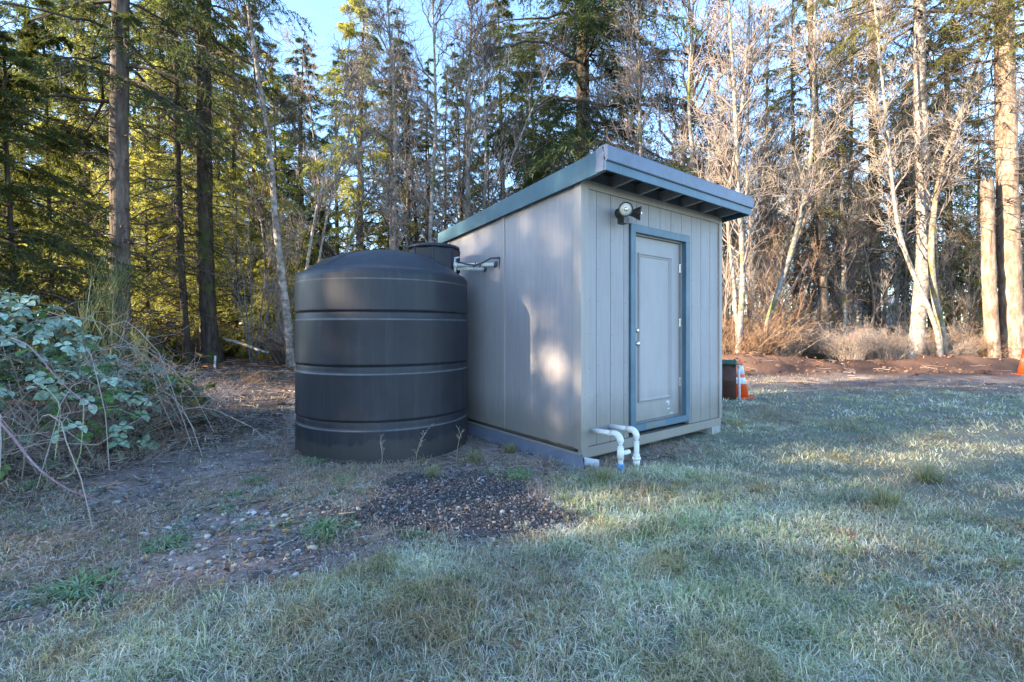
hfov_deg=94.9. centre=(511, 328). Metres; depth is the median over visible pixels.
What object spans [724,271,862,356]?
thicket shrub
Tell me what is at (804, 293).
vine maple
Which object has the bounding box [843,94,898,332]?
alder tree
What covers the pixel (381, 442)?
dry stalk
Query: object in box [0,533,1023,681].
frosted grass
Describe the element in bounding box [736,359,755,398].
traffic cone
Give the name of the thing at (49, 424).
dead fern
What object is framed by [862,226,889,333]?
alder tree
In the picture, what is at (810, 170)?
alder tree
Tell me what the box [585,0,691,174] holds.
alder tree
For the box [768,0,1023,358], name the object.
fir tree
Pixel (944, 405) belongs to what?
frosted grass
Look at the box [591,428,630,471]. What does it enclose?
water pipe
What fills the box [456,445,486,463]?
grass tuft
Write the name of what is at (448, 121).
spruce tree
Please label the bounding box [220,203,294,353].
hemlock tree
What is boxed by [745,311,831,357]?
thicket shrub
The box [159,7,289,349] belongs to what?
hemlock tree
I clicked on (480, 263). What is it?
cable
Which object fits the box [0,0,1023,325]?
sky
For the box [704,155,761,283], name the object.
alder tree
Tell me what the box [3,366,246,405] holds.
dead fern
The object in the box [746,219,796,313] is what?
vine maple
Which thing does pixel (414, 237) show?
vine maple
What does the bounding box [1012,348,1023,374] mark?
traffic cone
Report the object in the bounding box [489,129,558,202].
alder tree
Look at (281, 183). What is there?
hemlock tree
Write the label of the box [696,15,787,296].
alder tree
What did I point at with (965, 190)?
alder tree
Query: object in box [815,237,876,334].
vine maple
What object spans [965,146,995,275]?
alder tree
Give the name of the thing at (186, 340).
fir tree
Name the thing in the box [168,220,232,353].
hemlock tree
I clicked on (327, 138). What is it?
fir tree
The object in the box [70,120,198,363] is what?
hemlock tree
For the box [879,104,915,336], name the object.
alder tree
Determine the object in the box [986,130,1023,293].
alder tree
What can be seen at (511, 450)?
grass tuft
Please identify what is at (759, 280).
vine maple
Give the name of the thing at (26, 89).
hemlock tree
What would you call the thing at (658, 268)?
door
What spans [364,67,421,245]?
spruce tree
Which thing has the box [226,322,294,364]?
thicket shrub
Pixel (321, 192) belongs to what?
birch tree
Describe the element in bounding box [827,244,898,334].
vine maple
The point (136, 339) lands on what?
broom shrub
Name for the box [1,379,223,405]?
dead fern
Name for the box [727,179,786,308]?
alder tree
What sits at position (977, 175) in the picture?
fir tree
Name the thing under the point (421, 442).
dry stalk
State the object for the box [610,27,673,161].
alder tree
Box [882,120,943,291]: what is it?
alder tree
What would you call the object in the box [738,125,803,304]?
alder tree
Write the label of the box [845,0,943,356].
alder tree
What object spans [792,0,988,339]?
fir tree
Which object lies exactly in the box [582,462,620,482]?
grass tuft
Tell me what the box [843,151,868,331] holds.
alder tree
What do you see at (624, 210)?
floodlight
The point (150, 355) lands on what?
thicket shrub
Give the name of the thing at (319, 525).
weed
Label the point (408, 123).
spruce tree
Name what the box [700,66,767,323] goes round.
alder tree
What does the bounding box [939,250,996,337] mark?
vine maple
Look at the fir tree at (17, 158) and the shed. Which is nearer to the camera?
the shed
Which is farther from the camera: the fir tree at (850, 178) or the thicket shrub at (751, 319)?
the fir tree at (850, 178)
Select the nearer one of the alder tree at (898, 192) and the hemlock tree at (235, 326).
the hemlock tree at (235, 326)
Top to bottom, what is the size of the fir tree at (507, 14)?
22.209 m
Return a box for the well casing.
[722,359,740,399]
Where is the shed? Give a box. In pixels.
[438,144,753,458]
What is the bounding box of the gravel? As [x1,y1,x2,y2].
[169,459,598,583]
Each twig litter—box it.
[0,417,689,632]
[13,350,1023,409]
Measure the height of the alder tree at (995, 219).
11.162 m
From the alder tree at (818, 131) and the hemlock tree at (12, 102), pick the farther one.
the alder tree at (818, 131)
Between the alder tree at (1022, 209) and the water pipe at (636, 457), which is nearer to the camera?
the water pipe at (636, 457)
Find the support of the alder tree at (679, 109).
on the ground at (956, 381)
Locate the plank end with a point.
(587, 461)
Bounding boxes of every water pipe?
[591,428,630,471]
[608,424,640,466]
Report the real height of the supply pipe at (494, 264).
0.068 m
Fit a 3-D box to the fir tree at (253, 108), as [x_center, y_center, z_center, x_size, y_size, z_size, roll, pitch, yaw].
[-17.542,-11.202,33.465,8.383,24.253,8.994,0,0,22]
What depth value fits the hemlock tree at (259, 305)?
18.19 m
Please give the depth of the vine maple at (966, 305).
21.59 m
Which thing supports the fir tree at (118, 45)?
on the ground at (956, 381)
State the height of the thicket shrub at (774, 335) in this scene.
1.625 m
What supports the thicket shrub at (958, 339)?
on the ground at (956, 381)
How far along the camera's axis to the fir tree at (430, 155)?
41.14 m
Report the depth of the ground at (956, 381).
3.46 m
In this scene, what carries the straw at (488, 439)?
on the ground at (956, 381)
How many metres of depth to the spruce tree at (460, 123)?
26.12 m
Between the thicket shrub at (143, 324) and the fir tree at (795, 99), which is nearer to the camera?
the thicket shrub at (143, 324)
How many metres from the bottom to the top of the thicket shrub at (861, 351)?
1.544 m
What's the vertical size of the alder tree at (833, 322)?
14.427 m
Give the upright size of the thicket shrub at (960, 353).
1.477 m
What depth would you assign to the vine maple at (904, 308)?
21.52 m
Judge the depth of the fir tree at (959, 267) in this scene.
22.45 m
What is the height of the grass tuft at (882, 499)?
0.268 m
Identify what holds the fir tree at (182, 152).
on the ground at (956, 381)
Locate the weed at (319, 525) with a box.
[283,509,366,546]
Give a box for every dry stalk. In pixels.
[380,434,384,467]
[414,424,432,457]
[456,426,463,461]
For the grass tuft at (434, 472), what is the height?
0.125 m
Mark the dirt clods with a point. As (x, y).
(891, 358)
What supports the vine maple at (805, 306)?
on the ground at (956, 381)
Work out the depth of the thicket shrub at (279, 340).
15.59 m
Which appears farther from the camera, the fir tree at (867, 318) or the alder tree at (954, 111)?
the fir tree at (867, 318)
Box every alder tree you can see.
[192,76,297,358]
[266,10,351,270]
[305,58,402,258]
[330,0,448,249]
[340,60,414,251]
[362,26,445,250]
[379,0,475,242]
[395,64,490,241]
[415,0,534,223]
[440,0,519,217]
[449,17,578,206]
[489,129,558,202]
[564,46,622,154]
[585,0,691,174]
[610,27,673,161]
[615,0,770,184]
[630,30,728,182]
[642,0,763,188]
[650,29,743,165]
[670,0,792,353]
[690,0,790,338]
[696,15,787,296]
[697,83,779,315]
[698,78,750,276]
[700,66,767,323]
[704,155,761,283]
[716,0,797,312]
[725,85,801,314]
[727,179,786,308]
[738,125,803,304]
[739,100,830,313]
[746,130,799,291]
[748,137,789,308]
[749,82,808,275]
[753,141,791,291]
[758,0,860,352]
[770,0,903,328]
[771,90,889,349]
[776,66,867,348]
[776,192,807,319]
[780,161,816,312]
[787,0,885,355]
[801,154,829,337]
[808,99,869,327]
[821,137,860,334]
[824,116,896,333]
[835,177,867,316]
[836,182,896,315]
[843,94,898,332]
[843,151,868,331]
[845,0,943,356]
[852,200,868,335]
[857,217,887,327]
[860,46,971,346]
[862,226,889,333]
[878,86,937,324]
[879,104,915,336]
[880,172,912,334]
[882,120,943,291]
[894,0,1021,355]
[902,89,979,305]
[908,58,993,330]
[932,183,963,317]
[935,134,1023,296]
[953,160,988,286]
[953,161,976,320]
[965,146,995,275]
[970,96,1023,253]
[971,149,1023,284]
[972,41,1023,267]
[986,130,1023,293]
[994,75,1023,295]
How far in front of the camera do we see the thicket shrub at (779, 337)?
15.65 m
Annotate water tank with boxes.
[294,242,467,464]
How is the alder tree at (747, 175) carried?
on the ground at (956, 381)
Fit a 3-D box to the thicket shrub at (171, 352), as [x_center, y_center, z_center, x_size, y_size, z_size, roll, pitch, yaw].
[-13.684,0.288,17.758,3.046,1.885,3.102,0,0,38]
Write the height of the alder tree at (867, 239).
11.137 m
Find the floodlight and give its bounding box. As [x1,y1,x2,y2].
[615,202,641,224]
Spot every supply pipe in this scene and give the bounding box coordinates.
[456,267,486,271]
[457,261,497,266]
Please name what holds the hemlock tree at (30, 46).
on the ground at (956, 381)
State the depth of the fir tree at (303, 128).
38.96 m
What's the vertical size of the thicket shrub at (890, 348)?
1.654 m
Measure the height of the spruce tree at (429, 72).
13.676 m
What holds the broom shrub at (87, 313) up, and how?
on the ground at (956, 381)
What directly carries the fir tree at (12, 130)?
on the ground at (956, 381)
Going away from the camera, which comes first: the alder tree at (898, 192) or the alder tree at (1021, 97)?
the alder tree at (1021, 97)
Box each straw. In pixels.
[0,369,1023,496]
[0,438,1023,681]
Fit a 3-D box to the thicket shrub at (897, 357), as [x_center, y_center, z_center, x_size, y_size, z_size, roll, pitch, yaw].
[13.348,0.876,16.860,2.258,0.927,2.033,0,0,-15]
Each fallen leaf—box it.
[510,633,522,649]
[847,529,857,538]
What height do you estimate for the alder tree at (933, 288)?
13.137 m
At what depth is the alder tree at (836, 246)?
20.12 m
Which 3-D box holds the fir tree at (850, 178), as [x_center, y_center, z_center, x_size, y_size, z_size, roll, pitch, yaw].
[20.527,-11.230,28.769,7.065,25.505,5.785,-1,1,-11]
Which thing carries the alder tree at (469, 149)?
on the ground at (956, 381)
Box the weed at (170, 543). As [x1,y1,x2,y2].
[121,528,199,561]
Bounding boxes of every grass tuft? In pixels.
[419,464,443,477]
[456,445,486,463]
[499,441,519,453]
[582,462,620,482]
[843,474,918,511]
[902,454,968,485]
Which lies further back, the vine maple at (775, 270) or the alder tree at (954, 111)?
the alder tree at (954, 111)
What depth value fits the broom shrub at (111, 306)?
6.20 m
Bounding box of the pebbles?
[0,451,678,629]
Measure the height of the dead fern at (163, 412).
0.465 m
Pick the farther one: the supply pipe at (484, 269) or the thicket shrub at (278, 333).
the thicket shrub at (278, 333)
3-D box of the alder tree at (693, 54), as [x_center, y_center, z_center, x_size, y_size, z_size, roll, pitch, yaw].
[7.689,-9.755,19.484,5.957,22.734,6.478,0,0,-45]
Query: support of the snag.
on the ground at (956, 381)
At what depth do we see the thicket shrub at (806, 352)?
18.30 m
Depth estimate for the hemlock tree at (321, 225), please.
20.84 m
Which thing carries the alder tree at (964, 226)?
on the ground at (956, 381)
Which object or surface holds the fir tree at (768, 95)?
on the ground at (956, 381)
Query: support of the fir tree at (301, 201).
on the ground at (956, 381)
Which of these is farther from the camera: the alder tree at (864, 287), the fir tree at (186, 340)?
the alder tree at (864, 287)
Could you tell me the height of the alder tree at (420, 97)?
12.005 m
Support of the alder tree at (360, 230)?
on the ground at (956, 381)
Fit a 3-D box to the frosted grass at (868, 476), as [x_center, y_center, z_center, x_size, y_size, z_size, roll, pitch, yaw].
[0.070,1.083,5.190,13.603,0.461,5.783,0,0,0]
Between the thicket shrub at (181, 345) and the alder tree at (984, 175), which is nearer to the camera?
the thicket shrub at (181, 345)
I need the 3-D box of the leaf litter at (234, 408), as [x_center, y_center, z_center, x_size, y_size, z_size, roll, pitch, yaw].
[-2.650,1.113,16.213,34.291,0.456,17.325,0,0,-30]
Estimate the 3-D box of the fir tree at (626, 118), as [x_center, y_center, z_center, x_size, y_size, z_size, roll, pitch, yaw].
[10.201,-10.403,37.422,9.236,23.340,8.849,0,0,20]
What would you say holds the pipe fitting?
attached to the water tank
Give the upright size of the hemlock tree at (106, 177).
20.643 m
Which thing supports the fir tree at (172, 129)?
on the ground at (956, 381)
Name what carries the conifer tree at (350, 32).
on the ground at (956, 381)
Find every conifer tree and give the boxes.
[294,0,419,300]
[671,96,725,255]
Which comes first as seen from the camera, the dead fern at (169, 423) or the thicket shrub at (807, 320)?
the dead fern at (169, 423)
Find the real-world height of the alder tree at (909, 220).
15.750 m
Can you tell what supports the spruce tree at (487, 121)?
on the ground at (956, 381)
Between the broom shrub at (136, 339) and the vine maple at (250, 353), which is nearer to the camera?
the broom shrub at (136, 339)
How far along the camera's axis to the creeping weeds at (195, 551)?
3.55 m
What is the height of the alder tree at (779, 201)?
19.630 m
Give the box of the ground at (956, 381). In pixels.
[0,327,1023,681]
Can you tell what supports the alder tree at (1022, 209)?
on the ground at (956, 381)
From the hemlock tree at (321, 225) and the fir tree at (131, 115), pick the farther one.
the fir tree at (131, 115)
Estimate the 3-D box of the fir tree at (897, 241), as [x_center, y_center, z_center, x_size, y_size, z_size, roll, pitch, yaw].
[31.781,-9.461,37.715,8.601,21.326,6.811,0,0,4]
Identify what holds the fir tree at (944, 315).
on the ground at (956, 381)
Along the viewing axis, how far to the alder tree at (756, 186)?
30.77 m
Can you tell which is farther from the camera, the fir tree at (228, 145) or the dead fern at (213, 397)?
the fir tree at (228, 145)
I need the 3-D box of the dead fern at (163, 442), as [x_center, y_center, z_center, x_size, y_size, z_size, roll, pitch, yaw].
[-3.635,1.008,4.491,1.454,0.332,1.209,0,0,5]
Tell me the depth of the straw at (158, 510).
2.91 m
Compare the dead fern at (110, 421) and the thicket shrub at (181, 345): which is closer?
the dead fern at (110, 421)
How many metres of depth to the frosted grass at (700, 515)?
2.83 m
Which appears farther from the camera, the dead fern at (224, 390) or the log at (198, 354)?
the log at (198, 354)
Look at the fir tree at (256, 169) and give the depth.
46.12 m
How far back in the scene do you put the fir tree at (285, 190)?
48.76 m
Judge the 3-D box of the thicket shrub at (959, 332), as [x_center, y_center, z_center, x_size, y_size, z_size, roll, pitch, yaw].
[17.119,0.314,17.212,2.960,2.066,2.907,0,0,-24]
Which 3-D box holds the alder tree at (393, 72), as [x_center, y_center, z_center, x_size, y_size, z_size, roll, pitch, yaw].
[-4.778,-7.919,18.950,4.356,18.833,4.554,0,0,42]
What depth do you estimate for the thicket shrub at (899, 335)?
18.76 m
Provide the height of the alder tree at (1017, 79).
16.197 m
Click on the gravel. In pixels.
(439, 505)
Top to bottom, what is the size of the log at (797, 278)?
3.197 m
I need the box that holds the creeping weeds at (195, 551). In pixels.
[0,402,693,615]
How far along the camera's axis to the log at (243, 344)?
14.73 m
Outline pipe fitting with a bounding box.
[453,257,459,271]
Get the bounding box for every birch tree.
[215,0,320,366]
[305,26,373,269]
[316,14,379,261]
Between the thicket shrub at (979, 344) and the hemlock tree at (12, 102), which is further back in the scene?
the thicket shrub at (979, 344)
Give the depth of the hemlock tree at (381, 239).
20.02 m
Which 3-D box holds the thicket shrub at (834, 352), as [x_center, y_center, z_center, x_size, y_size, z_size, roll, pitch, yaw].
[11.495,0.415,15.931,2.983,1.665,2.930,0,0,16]
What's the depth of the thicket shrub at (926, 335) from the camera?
18.47 m
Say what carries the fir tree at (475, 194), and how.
on the ground at (956, 381)
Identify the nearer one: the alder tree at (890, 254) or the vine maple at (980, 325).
the vine maple at (980, 325)
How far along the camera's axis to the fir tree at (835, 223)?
33.04 m
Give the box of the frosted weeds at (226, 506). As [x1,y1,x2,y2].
[0,426,697,615]
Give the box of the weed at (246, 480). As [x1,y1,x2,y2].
[234,474,272,485]
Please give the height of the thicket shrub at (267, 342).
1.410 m
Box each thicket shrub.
[60,299,173,352]
[133,314,190,360]
[134,336,178,362]
[154,315,242,358]
[163,327,199,358]
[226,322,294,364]
[233,325,294,364]
[253,329,281,359]
[254,312,294,352]
[722,271,811,340]
[722,299,800,351]
[722,305,803,341]
[722,309,819,355]
[722,310,793,355]
[722,321,800,353]
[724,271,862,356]
[732,318,832,355]
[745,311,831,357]
[745,323,805,354]
[783,303,842,350]
[799,321,905,360]
[800,345,827,358]
[802,347,850,360]
[816,317,888,360]
[825,326,914,359]
[829,321,891,345]
[840,316,943,359]
[868,348,905,359]
[879,323,933,353]
[895,327,966,351]
[899,328,965,352]
[904,335,983,356]
[917,328,1003,356]
[925,323,991,356]
[926,311,983,346]
[934,330,1021,357]
[966,350,1004,356]
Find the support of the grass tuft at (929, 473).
on the ground at (956, 381)
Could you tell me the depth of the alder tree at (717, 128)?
24.08 m
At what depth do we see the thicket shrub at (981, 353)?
15.87 m
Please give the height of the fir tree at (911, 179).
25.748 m
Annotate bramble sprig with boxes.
[120,370,217,415]
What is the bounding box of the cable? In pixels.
[456,257,499,267]
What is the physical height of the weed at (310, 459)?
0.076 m
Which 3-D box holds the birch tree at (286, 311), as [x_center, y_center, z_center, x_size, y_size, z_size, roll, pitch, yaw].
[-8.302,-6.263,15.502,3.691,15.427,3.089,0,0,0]
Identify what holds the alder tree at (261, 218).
on the ground at (956, 381)
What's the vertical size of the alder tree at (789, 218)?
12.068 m
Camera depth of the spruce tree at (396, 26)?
25.85 m
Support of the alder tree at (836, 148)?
on the ground at (956, 381)
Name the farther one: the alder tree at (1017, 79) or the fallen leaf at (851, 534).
the alder tree at (1017, 79)
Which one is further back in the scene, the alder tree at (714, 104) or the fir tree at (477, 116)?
the fir tree at (477, 116)
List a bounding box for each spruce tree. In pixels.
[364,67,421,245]
[368,35,448,251]
[369,4,451,248]
[396,55,456,242]
[403,65,465,242]
[436,41,494,228]
[462,95,507,218]
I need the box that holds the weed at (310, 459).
[293,456,329,467]
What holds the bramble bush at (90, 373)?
on the ground at (956, 381)
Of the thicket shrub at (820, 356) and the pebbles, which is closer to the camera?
the pebbles
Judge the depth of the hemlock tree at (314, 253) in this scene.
18.93 m
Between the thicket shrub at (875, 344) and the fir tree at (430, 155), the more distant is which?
the fir tree at (430, 155)
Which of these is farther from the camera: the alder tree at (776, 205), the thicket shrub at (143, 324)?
the alder tree at (776, 205)
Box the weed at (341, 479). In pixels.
[328,474,362,486]
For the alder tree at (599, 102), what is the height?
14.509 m
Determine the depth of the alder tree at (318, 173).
23.88 m
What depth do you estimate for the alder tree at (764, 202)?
27.27 m
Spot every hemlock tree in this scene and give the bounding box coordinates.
[0,0,176,371]
[0,31,179,384]
[0,90,101,385]
[2,0,172,327]
[67,0,220,333]
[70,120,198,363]
[133,58,247,331]
[150,160,293,359]
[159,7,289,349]
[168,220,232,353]
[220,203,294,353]
[222,227,295,358]
[239,42,314,318]
[289,188,344,321]
[289,236,321,332]
[373,209,399,250]
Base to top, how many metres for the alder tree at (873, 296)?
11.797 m
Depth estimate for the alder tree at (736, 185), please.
15.53 m
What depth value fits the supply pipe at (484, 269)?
5.55 m
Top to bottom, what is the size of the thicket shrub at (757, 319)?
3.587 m
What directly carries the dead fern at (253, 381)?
on the ground at (956, 381)
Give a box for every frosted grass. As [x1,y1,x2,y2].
[0,458,1023,663]
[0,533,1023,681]
[12,410,1023,520]
[228,373,1023,433]
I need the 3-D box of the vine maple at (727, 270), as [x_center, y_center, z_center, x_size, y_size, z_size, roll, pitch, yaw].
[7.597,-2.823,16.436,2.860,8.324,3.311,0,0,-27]
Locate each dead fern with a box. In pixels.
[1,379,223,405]
[1,390,123,456]
[1,391,203,453]
[1,395,158,466]
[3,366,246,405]
[3,382,228,438]
[4,423,213,478]
[29,411,234,456]
[42,383,245,429]
[95,380,263,421]
[192,381,255,399]
[194,369,273,387]
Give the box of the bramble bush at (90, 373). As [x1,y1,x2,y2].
[0,288,291,549]
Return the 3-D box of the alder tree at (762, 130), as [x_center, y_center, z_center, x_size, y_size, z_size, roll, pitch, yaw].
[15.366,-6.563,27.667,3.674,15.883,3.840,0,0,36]
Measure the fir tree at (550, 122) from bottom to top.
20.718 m
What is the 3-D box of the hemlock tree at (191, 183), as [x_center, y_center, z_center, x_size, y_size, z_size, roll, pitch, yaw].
[-18.996,-7.818,27.399,8.935,20.714,8.406,0,0,28]
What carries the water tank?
on the ground at (956, 381)
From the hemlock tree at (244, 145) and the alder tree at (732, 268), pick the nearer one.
the alder tree at (732, 268)
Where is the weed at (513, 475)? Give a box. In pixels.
[495,464,544,481]
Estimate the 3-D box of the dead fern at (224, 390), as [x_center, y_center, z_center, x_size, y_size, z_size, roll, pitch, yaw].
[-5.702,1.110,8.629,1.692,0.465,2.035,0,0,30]
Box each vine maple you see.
[208,174,301,361]
[255,192,320,355]
[385,217,423,249]
[706,136,780,353]
[722,219,786,324]
[722,223,779,326]
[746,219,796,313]
[752,232,827,356]
[784,274,813,356]
[790,169,871,352]
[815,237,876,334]
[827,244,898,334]
[867,279,908,340]
[870,245,941,336]
[935,229,997,338]
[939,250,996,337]
[940,227,997,335]
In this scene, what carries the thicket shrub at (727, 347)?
on the ground at (956, 381)
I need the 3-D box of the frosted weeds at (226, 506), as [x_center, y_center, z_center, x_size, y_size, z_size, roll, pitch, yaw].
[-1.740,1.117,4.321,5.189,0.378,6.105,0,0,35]
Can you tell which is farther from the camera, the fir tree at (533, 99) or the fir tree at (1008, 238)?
the fir tree at (533, 99)
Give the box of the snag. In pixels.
[980,174,1001,357]
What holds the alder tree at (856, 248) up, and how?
on the ground at (956, 381)
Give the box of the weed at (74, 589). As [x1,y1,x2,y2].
[0,562,155,619]
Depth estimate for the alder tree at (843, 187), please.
33.17 m
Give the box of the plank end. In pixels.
[584,457,598,466]
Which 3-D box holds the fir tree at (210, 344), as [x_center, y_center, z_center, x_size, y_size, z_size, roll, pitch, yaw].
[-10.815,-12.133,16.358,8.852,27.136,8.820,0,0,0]
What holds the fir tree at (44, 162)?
on the ground at (956, 381)
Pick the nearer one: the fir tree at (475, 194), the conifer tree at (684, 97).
the conifer tree at (684, 97)
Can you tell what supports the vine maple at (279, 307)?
on the ground at (956, 381)
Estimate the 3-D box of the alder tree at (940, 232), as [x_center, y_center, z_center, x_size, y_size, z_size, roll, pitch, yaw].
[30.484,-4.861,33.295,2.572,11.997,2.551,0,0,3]
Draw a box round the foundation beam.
[468,421,583,471]
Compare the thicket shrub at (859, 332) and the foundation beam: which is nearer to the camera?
the foundation beam
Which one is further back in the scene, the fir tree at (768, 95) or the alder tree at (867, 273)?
the alder tree at (867, 273)
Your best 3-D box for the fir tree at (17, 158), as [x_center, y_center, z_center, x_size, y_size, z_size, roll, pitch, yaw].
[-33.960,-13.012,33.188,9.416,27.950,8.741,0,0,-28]
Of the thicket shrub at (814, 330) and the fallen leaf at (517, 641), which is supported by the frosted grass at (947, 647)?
the fallen leaf at (517, 641)
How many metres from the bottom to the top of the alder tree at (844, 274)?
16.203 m
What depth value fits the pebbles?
2.78 m
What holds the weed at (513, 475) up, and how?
on the ground at (956, 381)
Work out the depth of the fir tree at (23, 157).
40.87 m
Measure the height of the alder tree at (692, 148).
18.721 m
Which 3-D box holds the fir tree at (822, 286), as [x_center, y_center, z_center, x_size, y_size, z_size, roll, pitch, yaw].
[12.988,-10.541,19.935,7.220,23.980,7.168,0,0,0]
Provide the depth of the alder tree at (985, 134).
25.86 m
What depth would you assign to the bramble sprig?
5.46 m
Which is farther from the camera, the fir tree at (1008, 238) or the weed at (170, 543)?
the fir tree at (1008, 238)
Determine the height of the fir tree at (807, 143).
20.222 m
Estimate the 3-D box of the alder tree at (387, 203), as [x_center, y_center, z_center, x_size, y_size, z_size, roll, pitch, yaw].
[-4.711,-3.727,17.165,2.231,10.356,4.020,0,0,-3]
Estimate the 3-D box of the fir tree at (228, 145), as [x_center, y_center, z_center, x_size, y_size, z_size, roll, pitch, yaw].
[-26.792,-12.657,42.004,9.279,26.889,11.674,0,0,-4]
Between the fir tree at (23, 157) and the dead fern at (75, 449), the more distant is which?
the fir tree at (23, 157)
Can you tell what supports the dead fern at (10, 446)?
on the ground at (956, 381)
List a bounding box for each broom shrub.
[71,248,107,364]
[86,242,134,370]
[122,324,154,379]
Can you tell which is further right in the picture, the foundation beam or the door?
the door
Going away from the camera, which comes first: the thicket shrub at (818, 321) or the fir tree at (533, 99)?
the thicket shrub at (818, 321)
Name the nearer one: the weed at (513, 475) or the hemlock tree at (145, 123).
the weed at (513, 475)
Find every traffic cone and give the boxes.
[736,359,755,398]
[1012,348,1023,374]
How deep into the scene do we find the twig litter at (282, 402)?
11.92 m
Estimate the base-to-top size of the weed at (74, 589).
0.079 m
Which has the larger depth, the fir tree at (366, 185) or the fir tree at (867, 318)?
the fir tree at (867, 318)
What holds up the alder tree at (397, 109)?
on the ground at (956, 381)
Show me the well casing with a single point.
(729, 380)
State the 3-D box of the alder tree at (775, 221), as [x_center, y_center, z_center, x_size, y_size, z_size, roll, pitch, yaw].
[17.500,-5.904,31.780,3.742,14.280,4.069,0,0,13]
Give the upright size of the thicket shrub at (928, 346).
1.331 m
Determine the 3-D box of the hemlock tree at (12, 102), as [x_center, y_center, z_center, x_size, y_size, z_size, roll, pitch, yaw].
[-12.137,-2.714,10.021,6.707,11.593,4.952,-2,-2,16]
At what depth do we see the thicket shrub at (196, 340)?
17.92 m
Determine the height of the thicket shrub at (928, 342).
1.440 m
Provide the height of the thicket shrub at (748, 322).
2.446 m
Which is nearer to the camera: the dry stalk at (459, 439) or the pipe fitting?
the dry stalk at (459, 439)
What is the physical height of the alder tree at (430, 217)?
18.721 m
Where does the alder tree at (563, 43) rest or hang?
on the ground at (956, 381)
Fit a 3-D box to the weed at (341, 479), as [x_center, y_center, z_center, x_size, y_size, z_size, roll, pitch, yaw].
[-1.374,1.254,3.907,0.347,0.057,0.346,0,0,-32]
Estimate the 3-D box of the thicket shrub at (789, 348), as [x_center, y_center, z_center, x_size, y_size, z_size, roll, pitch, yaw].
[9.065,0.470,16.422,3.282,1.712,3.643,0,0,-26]
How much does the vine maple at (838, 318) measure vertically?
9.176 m
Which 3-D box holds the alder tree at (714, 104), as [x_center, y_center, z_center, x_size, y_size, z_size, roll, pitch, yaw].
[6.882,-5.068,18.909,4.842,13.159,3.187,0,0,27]
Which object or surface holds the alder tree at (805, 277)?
on the ground at (956, 381)
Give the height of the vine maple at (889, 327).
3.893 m
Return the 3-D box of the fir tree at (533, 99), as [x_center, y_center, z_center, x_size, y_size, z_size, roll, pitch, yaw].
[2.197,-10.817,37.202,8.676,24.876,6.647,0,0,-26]
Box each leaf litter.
[7,354,800,409]
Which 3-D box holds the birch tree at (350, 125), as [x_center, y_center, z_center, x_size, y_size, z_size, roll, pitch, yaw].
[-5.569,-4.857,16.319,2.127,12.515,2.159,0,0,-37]
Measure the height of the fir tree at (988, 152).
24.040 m
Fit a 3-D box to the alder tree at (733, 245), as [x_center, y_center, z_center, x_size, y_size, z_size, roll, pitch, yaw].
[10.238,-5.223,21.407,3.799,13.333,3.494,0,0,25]
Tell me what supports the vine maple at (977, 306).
on the ground at (956, 381)
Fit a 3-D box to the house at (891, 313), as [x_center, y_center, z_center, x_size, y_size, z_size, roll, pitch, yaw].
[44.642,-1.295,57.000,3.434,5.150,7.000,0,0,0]
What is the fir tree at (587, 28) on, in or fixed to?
on the ground at (956, 381)
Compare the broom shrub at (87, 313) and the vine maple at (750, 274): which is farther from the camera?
the vine maple at (750, 274)
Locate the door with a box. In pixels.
[636,236,680,421]
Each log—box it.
[180,351,212,357]
[222,337,268,353]
[783,259,809,306]
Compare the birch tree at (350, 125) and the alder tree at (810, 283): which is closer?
the birch tree at (350, 125)
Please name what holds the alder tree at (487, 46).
on the ground at (956, 381)
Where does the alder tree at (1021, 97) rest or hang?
on the ground at (956, 381)
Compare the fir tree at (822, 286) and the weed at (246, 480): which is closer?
the weed at (246, 480)
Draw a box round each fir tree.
[0,0,83,307]
[0,0,174,320]
[0,0,274,372]
[0,7,67,307]
[0,65,81,271]
[32,0,317,363]
[58,7,168,293]
[61,0,264,364]
[83,0,241,318]
[132,29,240,300]
[166,43,258,321]
[213,3,304,298]
[223,100,285,313]
[230,37,353,282]
[239,176,288,324]
[260,67,344,283]
[287,49,367,270]
[352,37,436,249]
[403,115,454,240]
[425,54,490,238]
[427,0,763,215]
[458,0,543,211]
[464,175,481,217]
[509,38,558,192]
[531,86,568,171]
[600,58,649,150]
[712,150,761,318]
[721,6,831,316]
[723,0,938,355]
[733,0,850,343]
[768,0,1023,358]
[769,138,854,323]
[791,58,889,339]
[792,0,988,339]
[801,0,912,336]
[829,110,912,330]
[851,0,1023,359]
[854,88,966,333]
[865,0,979,337]
[881,17,1023,339]
[926,223,998,338]
[941,54,1023,288]
[941,69,1022,323]
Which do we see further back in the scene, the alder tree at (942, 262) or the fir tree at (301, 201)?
the fir tree at (301, 201)
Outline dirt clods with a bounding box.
[722,351,1019,374]
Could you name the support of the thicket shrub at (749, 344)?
on the ground at (956, 381)
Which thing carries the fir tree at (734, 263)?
on the ground at (956, 381)

